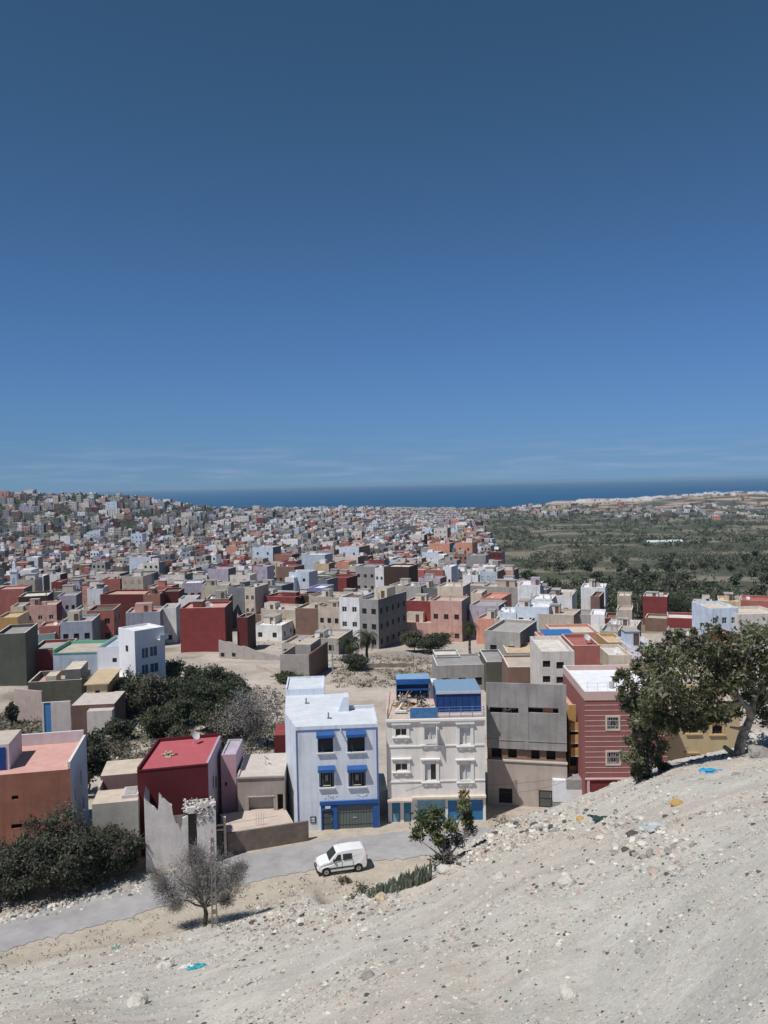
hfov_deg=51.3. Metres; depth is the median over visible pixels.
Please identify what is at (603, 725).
striped house
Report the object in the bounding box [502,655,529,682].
house
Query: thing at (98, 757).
grove tree
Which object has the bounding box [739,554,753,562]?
valley tree
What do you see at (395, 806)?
door
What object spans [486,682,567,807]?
concrete house
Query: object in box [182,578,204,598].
house
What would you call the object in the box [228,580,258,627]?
house
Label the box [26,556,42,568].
house
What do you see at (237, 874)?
dry tree
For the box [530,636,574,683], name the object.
house
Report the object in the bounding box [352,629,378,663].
palm tree
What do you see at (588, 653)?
house
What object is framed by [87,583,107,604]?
house
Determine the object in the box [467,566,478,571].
town house
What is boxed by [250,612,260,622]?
house
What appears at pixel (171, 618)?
house
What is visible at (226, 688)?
grove tree
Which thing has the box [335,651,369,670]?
grove tree
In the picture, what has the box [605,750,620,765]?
window
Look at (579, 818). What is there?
rock
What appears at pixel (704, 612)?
house
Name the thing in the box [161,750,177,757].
rubble heap
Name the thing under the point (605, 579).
valley tree
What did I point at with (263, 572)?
town house
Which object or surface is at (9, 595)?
house
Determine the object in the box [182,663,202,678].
grove tree
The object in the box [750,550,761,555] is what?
valley tree
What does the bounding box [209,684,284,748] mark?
grove tree
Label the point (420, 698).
clothes rack
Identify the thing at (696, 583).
valley tree
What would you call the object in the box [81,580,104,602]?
town house
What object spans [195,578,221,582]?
town house
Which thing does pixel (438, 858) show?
dry bush
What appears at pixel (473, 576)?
house
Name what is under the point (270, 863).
road
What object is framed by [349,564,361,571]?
house
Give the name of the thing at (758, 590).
valley tree
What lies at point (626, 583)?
valley tree
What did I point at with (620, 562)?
valley tree
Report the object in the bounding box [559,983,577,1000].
rock
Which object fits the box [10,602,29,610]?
house
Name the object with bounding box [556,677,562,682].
window
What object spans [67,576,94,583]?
town house
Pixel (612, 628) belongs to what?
house
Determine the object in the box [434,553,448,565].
house
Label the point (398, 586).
town house
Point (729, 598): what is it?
house
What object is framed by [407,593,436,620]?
house
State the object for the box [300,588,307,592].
town house
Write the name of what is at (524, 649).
house
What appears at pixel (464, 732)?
window
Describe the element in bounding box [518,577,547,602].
house
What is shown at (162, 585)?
town house
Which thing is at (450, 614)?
house
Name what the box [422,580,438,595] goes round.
house
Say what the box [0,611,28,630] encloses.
house
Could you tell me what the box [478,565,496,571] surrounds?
house
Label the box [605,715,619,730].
window
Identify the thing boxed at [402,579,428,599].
house
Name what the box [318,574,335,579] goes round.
town house
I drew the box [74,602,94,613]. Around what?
house
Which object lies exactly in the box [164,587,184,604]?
house
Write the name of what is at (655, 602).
house
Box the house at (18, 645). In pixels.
[0,623,37,685]
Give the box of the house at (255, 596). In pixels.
[244,583,268,613]
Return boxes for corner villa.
[118,623,167,709]
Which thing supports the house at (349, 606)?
on the ground
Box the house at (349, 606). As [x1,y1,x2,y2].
[339,592,371,643]
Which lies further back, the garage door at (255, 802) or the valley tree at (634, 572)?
the valley tree at (634, 572)
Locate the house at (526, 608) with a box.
[515,598,552,631]
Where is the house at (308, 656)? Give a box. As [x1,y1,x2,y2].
[280,637,327,675]
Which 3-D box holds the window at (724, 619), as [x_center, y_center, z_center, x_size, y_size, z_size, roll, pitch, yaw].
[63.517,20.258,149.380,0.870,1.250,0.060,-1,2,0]
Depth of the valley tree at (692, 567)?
432.76 m
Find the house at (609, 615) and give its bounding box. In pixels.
[605,610,616,623]
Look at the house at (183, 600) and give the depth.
229.05 m
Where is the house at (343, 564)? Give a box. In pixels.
[336,560,355,569]
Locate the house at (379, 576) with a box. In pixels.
[375,563,391,587]
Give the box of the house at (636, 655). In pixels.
[624,648,652,678]
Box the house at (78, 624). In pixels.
[60,609,100,640]
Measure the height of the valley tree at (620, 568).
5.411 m
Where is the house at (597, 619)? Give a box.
[591,609,605,632]
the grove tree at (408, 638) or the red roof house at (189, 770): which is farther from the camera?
the grove tree at (408, 638)
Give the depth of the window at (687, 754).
75.65 m
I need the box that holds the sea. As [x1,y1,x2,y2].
[42,478,767,508]
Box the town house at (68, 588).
[50,584,79,599]
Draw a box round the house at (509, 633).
[484,619,536,654]
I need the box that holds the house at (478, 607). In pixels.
[470,600,506,638]
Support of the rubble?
on the ground
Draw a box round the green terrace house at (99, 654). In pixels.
[53,635,129,682]
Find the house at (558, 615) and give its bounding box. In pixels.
[538,603,580,631]
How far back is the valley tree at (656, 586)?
284.06 m
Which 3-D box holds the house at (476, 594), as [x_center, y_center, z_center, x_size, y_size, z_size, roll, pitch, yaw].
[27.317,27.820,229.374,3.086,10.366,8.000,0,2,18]
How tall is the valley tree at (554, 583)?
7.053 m
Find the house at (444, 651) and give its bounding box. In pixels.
[433,649,460,657]
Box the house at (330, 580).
[318,575,337,591]
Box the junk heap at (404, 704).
[392,691,416,707]
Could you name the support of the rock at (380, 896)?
on the ground
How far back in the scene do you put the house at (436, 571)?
306.52 m
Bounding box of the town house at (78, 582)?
[64,579,87,590]
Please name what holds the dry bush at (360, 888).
on the ground
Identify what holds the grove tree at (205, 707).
on the ground
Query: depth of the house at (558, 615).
183.68 m
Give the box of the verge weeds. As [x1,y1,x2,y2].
[0,869,360,971]
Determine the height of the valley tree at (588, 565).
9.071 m
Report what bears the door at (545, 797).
in the concrete house at (526, 732)
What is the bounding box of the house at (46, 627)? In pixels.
[39,615,63,638]
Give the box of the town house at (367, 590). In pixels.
[356,588,373,594]
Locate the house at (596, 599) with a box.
[590,591,603,608]
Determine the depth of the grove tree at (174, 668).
124.65 m
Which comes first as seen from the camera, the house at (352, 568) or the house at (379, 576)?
the house at (379, 576)
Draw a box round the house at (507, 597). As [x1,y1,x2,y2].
[480,592,511,606]
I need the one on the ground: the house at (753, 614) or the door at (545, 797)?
the house at (753, 614)
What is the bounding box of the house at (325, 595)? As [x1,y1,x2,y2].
[309,588,352,602]
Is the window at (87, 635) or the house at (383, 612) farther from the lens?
the house at (383, 612)
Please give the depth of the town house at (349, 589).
261.87 m
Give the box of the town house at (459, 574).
[458,569,461,578]
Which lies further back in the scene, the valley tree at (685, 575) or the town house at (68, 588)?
the valley tree at (685, 575)
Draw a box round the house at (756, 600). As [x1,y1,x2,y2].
[740,595,767,607]
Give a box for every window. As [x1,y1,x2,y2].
[12,824,21,827]
[85,633,89,638]
[105,618,109,623]
[142,648,147,657]
[142,664,147,673]
[150,646,156,655]
[150,663,157,671]
[316,731,333,754]
[318,765,334,788]
[346,730,365,753]
[347,765,366,788]
[391,723,409,740]
[391,758,410,775]
[420,722,439,747]
[420,758,439,785]
[455,722,474,749]
[455,758,474,785]
[475,677,481,684]
[490,645,496,649]
[499,788,511,802]
[543,661,549,666]
[543,676,549,681]
[556,662,563,668]
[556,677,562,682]
[570,756,575,765]
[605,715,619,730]
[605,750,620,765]
[684,752,699,757]
[686,727,701,734]
[709,722,725,735]
[722,617,726,623]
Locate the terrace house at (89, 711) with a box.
[71,691,125,737]
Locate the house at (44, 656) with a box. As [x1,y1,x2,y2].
[35,638,76,673]
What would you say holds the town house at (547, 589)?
on the ground
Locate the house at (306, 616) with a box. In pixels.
[295,602,325,634]
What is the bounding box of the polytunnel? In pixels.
[644,540,682,544]
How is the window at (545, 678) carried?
in the house at (550, 656)
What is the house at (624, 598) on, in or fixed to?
on the ground
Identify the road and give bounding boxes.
[0,827,494,950]
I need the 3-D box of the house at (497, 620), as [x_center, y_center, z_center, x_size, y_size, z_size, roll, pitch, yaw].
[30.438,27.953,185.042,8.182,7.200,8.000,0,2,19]
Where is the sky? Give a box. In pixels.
[0,0,767,492]
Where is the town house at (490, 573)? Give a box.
[480,566,504,582]
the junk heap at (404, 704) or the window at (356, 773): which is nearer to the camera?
the window at (356, 773)
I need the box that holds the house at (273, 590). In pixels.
[269,588,292,594]
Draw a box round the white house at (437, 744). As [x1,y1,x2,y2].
[385,673,485,821]
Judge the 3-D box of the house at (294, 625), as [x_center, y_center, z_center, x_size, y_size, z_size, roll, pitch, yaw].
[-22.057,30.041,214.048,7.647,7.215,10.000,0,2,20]
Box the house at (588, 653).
[561,634,599,664]
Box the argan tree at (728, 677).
[610,615,767,755]
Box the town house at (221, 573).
[207,567,235,581]
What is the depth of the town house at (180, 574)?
305.03 m
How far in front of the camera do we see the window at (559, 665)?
100.12 m
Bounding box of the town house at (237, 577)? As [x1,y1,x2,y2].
[229,570,256,584]
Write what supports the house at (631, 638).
on the ground
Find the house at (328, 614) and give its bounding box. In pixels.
[318,597,339,628]
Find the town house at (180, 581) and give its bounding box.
[167,579,185,587]
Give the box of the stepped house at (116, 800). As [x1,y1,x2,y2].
[92,758,142,866]
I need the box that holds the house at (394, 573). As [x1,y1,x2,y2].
[384,563,417,585]
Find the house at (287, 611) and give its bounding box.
[261,601,302,620]
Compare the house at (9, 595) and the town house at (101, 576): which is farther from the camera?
the town house at (101, 576)
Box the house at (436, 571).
[424,565,443,575]
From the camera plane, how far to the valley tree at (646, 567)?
428.63 m
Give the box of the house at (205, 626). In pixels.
[180,599,232,652]
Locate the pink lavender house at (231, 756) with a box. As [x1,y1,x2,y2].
[221,739,242,813]
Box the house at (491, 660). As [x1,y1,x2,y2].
[479,649,501,691]
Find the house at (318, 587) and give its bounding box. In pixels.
[308,584,333,592]
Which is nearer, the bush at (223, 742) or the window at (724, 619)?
the bush at (223, 742)
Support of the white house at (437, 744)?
on the ground
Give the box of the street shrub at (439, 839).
[408,787,478,863]
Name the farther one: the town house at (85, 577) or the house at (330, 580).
the town house at (85, 577)
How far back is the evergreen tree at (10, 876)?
59.85 m
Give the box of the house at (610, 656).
[599,644,631,664]
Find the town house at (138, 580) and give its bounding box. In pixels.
[122,570,151,588]
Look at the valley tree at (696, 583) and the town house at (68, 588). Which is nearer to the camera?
the town house at (68, 588)
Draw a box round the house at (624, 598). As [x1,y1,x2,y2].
[617,591,631,606]
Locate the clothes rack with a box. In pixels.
[414,691,428,706]
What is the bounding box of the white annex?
[552,768,581,806]
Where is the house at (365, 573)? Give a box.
[355,564,383,590]
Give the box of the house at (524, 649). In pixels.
[503,643,529,654]
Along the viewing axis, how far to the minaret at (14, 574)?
331.39 m
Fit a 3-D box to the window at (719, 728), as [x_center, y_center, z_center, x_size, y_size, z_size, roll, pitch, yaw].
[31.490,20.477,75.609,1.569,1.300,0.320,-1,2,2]
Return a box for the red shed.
[274,723,285,752]
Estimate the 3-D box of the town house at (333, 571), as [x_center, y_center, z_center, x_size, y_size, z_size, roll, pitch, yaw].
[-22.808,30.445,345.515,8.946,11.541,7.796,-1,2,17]
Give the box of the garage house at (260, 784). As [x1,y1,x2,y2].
[236,753,287,811]
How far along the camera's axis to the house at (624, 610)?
203.65 m
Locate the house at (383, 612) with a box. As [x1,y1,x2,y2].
[360,586,406,648]
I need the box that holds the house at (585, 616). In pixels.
[579,609,591,625]
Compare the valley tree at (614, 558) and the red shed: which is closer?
the red shed
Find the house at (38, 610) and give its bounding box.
[24,598,61,627]
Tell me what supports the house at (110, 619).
on the ground
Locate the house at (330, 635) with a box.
[311,626,352,654]
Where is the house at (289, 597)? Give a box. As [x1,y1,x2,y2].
[265,591,307,603]
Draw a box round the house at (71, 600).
[57,591,81,618]
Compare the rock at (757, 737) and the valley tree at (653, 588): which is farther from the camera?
the valley tree at (653, 588)
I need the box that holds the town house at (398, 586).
[389,578,422,590]
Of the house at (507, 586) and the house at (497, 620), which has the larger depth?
the house at (507, 586)
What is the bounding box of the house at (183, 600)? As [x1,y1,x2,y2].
[178,595,200,606]
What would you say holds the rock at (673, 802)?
on the ground
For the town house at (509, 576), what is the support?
on the ground
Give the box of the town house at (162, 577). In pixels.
[154,575,164,583]
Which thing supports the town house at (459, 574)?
on the ground
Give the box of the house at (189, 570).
[172,566,191,572]
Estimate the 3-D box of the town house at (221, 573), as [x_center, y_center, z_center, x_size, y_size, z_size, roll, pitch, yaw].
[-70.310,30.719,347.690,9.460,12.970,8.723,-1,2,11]
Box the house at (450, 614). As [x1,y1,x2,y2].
[430,594,469,641]
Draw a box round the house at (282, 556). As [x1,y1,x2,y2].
[274,550,298,560]
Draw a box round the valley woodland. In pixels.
[0,491,767,612]
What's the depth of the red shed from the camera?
80.94 m
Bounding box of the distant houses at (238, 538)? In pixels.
[0,489,767,584]
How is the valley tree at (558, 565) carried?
on the ground
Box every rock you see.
[126,991,147,1006]
[156,959,174,968]
[361,970,374,980]
[375,892,387,902]
[436,864,451,873]
[492,871,505,881]
[557,874,575,888]
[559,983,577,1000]
[576,815,583,820]
[669,798,682,806]
[745,729,767,747]
[748,744,767,757]
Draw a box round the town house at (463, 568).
[458,565,468,576]
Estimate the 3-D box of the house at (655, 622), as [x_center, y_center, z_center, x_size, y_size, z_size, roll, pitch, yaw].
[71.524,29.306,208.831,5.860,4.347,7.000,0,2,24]
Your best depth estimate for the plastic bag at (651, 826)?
16.17 m
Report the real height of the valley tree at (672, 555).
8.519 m
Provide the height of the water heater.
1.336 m
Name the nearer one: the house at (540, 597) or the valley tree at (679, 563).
the house at (540, 597)
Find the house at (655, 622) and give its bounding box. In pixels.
[645,613,666,631]
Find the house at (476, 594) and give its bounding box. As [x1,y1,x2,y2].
[471,589,486,603]
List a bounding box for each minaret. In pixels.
[9,561,18,584]
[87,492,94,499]
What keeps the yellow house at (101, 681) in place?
on the ground
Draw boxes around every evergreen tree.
[0,833,51,902]
[1,796,98,892]
[46,817,135,897]
[97,822,149,876]
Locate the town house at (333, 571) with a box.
[320,569,339,573]
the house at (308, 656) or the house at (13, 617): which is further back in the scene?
the house at (13, 617)
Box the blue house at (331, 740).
[285,676,379,830]
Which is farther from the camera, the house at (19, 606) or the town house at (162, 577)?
the town house at (162, 577)
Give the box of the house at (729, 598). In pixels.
[717,592,740,605]
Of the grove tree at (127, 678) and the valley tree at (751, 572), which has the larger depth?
the valley tree at (751, 572)
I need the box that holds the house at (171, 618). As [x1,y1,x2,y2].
[162,603,180,643]
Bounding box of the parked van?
[314,841,367,875]
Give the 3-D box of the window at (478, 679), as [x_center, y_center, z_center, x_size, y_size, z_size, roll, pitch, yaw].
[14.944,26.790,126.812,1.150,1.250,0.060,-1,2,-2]
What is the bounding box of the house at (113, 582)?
[102,576,121,591]
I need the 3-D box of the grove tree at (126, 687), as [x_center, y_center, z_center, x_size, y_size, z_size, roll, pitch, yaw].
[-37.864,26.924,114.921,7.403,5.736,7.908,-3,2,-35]
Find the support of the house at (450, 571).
on the ground
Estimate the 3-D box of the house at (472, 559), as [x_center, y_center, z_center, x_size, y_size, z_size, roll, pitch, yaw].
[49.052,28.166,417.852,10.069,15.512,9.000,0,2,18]
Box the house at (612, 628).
[600,619,622,636]
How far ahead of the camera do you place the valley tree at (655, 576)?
369.58 m
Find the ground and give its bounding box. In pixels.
[0,493,767,1023]
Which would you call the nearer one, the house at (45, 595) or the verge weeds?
the verge weeds
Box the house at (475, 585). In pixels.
[469,580,492,603]
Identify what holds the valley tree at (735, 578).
on the ground
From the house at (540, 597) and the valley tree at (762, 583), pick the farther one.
the valley tree at (762, 583)
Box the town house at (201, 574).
[193,571,207,579]
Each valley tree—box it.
[520,569,538,579]
[544,577,562,586]
[554,561,567,573]
[571,557,589,566]
[578,560,593,575]
[588,571,602,578]
[593,575,613,583]
[610,556,618,562]
[615,560,625,564]
[615,565,624,572]
[617,579,633,588]
[620,576,637,582]
[622,562,629,566]
[624,567,642,577]
[633,578,653,593]
[637,573,651,581]
[640,563,650,572]
[640,582,670,591]
[645,570,660,581]
[646,586,661,592]
[656,558,668,565]
[659,562,671,570]
[659,577,683,588]
[662,573,675,580]
[663,552,676,562]
[666,575,688,584]
[674,560,688,568]
[678,572,692,579]
[679,584,697,596]
[683,580,701,590]
[688,564,697,572]
[697,578,717,590]
[699,563,708,568]
[705,558,717,565]
[712,563,720,569]
[726,564,733,571]
[727,574,743,586]
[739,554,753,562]
[741,582,766,595]
[746,570,756,578]
[747,584,767,595]
[749,555,765,563]
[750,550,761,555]
[750,563,760,571]
[757,572,767,583]
[758,562,767,572]
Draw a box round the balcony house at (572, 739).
[566,696,578,770]
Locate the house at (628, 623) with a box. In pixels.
[607,617,640,636]
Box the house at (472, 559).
[466,553,488,567]
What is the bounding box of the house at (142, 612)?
[126,602,163,625]
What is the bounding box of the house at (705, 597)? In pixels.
[693,595,711,600]
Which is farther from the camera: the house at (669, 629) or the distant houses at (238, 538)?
the distant houses at (238, 538)
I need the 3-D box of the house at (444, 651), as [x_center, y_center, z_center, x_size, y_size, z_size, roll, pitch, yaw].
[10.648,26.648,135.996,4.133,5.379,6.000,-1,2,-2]
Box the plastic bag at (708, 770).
[699,767,722,773]
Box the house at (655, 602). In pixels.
[643,590,668,624]
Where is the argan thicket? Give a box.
[617,719,672,782]
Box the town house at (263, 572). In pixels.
[253,565,273,580]
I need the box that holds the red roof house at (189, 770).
[137,733,221,855]
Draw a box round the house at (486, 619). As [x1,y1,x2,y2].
[476,608,497,643]
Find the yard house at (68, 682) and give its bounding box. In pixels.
[28,661,90,715]
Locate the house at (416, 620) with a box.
[407,611,430,637]
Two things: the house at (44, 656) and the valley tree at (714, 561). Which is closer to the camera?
the house at (44, 656)
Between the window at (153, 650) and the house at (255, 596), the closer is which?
the window at (153, 650)
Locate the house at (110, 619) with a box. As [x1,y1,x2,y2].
[87,604,121,639]
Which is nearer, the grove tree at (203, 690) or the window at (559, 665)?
the window at (559, 665)
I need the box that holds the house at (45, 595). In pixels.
[18,590,53,601]
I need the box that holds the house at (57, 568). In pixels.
[44,565,60,572]
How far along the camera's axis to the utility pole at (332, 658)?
146.46 m
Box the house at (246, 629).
[237,606,255,648]
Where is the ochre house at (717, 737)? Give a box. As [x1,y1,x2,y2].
[667,684,739,761]
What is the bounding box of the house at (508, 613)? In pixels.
[498,604,515,618]
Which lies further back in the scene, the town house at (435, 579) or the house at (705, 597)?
the town house at (435, 579)
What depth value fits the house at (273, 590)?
246.29 m
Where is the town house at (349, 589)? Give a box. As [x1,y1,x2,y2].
[343,588,356,591]
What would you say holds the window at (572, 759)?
in the balcony house at (572, 739)
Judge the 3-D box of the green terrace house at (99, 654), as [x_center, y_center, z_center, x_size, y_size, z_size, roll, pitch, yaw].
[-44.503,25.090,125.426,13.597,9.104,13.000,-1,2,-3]
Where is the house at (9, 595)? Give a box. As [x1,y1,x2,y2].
[0,585,31,615]
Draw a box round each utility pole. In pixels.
[208,820,217,927]
[332,642,333,671]
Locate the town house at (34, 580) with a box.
[17,573,42,591]
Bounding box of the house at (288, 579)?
[285,577,296,590]
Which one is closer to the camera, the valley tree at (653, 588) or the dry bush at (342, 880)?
the dry bush at (342, 880)
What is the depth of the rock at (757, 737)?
35.56 m
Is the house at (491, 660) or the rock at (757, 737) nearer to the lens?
the rock at (757, 737)
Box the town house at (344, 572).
[335,569,354,574]
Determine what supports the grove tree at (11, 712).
on the ground
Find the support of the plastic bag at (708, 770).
on the ground
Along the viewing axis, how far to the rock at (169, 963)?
35.53 m
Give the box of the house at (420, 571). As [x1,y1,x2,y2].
[418,567,431,581]
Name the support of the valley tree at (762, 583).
on the ground
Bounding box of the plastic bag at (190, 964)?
[179,962,192,968]
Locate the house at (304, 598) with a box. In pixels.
[300,591,319,603]
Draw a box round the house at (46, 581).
[38,574,49,590]
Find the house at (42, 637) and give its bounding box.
[38,628,55,643]
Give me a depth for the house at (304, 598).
235.78 m
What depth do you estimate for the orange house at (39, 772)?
67.92 m
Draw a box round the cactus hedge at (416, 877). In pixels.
[362,857,431,897]
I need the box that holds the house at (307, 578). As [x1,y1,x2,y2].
[289,569,317,590]
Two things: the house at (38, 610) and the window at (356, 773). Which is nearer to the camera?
the window at (356, 773)
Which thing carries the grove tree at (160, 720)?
on the ground
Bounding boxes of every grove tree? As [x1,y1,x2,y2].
[4,700,19,722]
[85,726,115,794]
[112,679,138,713]
[119,667,154,687]
[128,671,175,712]
[135,702,182,737]
[160,673,200,703]
[163,693,198,722]
[165,657,189,680]
[170,677,225,709]
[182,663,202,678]
[189,700,221,731]
[191,663,247,695]
[197,697,249,736]
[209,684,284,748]
[212,677,258,702]
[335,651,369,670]
[399,629,426,650]
[414,630,457,652]
[632,599,642,616]
[669,593,690,611]
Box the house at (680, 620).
[667,612,691,628]
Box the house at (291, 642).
[282,635,319,652]
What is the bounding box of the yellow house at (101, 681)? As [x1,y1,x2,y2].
[84,668,121,692]
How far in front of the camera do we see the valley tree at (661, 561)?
475.80 m
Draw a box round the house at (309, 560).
[302,551,332,569]
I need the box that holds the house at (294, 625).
[280,618,295,635]
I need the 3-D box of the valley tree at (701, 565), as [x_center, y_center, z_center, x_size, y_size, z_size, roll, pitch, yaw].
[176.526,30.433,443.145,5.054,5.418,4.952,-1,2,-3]
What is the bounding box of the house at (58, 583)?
[51,578,66,589]
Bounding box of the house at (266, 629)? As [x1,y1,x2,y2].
[256,613,294,640]
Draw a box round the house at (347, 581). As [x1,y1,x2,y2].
[330,574,357,591]
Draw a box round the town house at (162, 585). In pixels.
[148,580,178,589]
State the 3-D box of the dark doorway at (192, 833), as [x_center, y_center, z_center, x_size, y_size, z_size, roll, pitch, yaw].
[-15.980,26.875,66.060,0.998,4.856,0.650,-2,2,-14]
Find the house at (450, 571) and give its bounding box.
[443,564,457,582]
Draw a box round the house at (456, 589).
[437,578,469,608]
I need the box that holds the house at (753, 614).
[734,606,767,661]
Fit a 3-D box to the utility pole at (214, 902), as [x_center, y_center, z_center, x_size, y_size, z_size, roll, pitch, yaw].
[-11.233,23.957,52.661,0.500,7.480,0.140,-2,2,-11]
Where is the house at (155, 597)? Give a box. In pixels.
[143,587,164,605]
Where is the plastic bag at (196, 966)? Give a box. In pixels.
[186,963,206,970]
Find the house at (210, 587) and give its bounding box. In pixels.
[202,579,230,600]
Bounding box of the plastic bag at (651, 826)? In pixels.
[638,820,667,831]
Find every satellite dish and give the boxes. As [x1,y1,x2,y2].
[192,731,199,743]
[584,634,590,643]
[613,647,619,653]
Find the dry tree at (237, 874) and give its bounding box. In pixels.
[143,833,252,926]
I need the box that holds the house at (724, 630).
[707,629,740,667]
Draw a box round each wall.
[14,688,42,720]
[41,700,71,732]
[218,640,279,660]
[220,808,308,853]
[256,665,278,674]
[357,662,413,668]
[394,652,431,660]
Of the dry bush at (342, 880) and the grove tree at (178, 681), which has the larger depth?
the grove tree at (178, 681)
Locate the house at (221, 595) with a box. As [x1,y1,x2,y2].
[206,590,233,628]
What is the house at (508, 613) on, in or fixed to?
on the ground
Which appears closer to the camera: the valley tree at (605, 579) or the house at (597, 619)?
the house at (597, 619)
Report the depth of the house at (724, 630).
141.93 m
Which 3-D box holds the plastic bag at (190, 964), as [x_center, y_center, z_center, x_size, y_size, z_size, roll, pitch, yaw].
[-8.536,19.648,34.534,0.626,0.161,0.494,-3,3,-36]
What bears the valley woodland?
on the ground
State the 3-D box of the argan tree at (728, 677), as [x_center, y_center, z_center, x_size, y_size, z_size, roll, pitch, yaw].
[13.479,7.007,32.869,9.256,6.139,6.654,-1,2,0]
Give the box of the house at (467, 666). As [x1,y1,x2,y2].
[432,654,483,689]
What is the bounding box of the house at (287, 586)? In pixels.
[263,579,293,590]
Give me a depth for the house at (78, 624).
168.86 m
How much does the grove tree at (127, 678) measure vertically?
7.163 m
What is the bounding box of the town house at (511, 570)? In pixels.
[499,565,518,578]
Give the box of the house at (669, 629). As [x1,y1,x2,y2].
[667,626,689,658]
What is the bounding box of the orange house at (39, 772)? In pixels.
[0,729,88,850]
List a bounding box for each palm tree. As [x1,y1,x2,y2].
[336,636,360,665]
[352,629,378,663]
[460,620,477,653]
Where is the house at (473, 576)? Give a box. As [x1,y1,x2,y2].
[463,570,479,582]
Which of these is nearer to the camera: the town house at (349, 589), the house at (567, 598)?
the house at (567, 598)
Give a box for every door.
[44,702,51,732]
[247,795,273,809]
[322,810,333,829]
[392,803,400,821]
[404,802,410,821]
[539,790,551,807]
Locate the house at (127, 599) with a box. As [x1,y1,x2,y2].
[100,589,156,626]
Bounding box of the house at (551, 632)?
[534,629,573,636]
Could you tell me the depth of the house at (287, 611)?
215.93 m
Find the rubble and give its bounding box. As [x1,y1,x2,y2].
[0,640,696,955]
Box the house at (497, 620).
[494,616,533,623]
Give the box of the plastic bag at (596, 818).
[586,814,605,821]
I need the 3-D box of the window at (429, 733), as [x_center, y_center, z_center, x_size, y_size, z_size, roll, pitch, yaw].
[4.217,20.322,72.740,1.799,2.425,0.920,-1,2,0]
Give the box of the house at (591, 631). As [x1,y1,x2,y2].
[546,624,598,641]
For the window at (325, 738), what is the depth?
71.73 m
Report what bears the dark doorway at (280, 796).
in the garage house at (260, 784)
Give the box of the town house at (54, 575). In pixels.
[40,569,67,589]
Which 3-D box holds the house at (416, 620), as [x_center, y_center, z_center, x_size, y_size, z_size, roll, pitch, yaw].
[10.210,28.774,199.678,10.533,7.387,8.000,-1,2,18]
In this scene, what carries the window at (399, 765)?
in the white house at (437, 744)
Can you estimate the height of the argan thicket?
3.064 m
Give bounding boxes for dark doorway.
[183,812,196,860]
[278,794,282,807]
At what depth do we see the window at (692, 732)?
75.63 m
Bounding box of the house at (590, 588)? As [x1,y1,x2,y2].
[581,579,606,610]
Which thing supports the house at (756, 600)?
on the ground
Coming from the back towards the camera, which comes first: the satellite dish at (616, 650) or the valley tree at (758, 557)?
the valley tree at (758, 557)
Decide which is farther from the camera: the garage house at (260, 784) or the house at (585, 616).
the house at (585, 616)
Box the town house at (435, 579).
[418,573,446,583]
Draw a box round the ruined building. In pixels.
[144,785,226,871]
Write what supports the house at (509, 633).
on the ground
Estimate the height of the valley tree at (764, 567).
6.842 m
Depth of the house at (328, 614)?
195.02 m
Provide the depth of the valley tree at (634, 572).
363.46 m
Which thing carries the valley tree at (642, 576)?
on the ground
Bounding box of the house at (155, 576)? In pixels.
[143,571,158,584]
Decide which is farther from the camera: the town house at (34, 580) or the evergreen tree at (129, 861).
the town house at (34, 580)
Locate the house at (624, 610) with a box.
[616,601,633,619]
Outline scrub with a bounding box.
[0,651,479,759]
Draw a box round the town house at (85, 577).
[78,574,94,579]
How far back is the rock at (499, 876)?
20.85 m
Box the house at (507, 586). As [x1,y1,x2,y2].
[482,579,518,606]
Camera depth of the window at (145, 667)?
119.19 m
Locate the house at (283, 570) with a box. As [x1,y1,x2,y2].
[276,562,303,581]
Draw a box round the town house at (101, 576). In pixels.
[97,571,127,581]
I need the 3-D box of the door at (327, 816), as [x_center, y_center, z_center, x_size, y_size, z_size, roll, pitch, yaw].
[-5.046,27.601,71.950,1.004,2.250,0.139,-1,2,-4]
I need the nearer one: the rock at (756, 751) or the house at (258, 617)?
the rock at (756, 751)
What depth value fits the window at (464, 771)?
73.09 m
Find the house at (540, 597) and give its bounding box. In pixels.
[531,590,556,602]
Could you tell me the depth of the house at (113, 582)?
304.77 m
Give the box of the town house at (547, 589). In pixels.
[544,586,551,593]
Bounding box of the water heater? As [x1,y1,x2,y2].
[395,698,409,713]
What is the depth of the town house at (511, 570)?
287.64 m
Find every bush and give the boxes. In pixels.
[97,717,135,739]
[155,723,193,741]
[221,736,227,752]
[270,670,306,682]
[335,872,351,885]
[346,878,374,900]
[425,849,450,869]
[488,811,510,827]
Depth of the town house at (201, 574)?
344.33 m
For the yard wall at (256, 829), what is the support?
on the ground
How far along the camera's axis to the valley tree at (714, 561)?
480.16 m
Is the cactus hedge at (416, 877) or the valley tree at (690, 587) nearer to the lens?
the cactus hedge at (416, 877)
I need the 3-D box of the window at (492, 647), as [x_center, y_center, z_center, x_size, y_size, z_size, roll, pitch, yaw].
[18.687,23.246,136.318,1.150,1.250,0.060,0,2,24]
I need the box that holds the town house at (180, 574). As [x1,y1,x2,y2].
[165,570,192,582]
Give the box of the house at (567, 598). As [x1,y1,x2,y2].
[548,585,576,608]
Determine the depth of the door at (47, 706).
101.18 m
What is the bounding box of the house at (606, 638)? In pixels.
[597,633,624,646]
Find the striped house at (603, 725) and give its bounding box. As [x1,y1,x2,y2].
[563,665,667,794]
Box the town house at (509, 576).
[503,575,529,581]
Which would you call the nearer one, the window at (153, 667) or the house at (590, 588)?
the window at (153, 667)
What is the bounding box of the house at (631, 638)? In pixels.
[616,628,654,653]
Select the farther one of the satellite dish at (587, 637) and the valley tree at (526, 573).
the valley tree at (526, 573)
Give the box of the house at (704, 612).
[692,601,737,644]

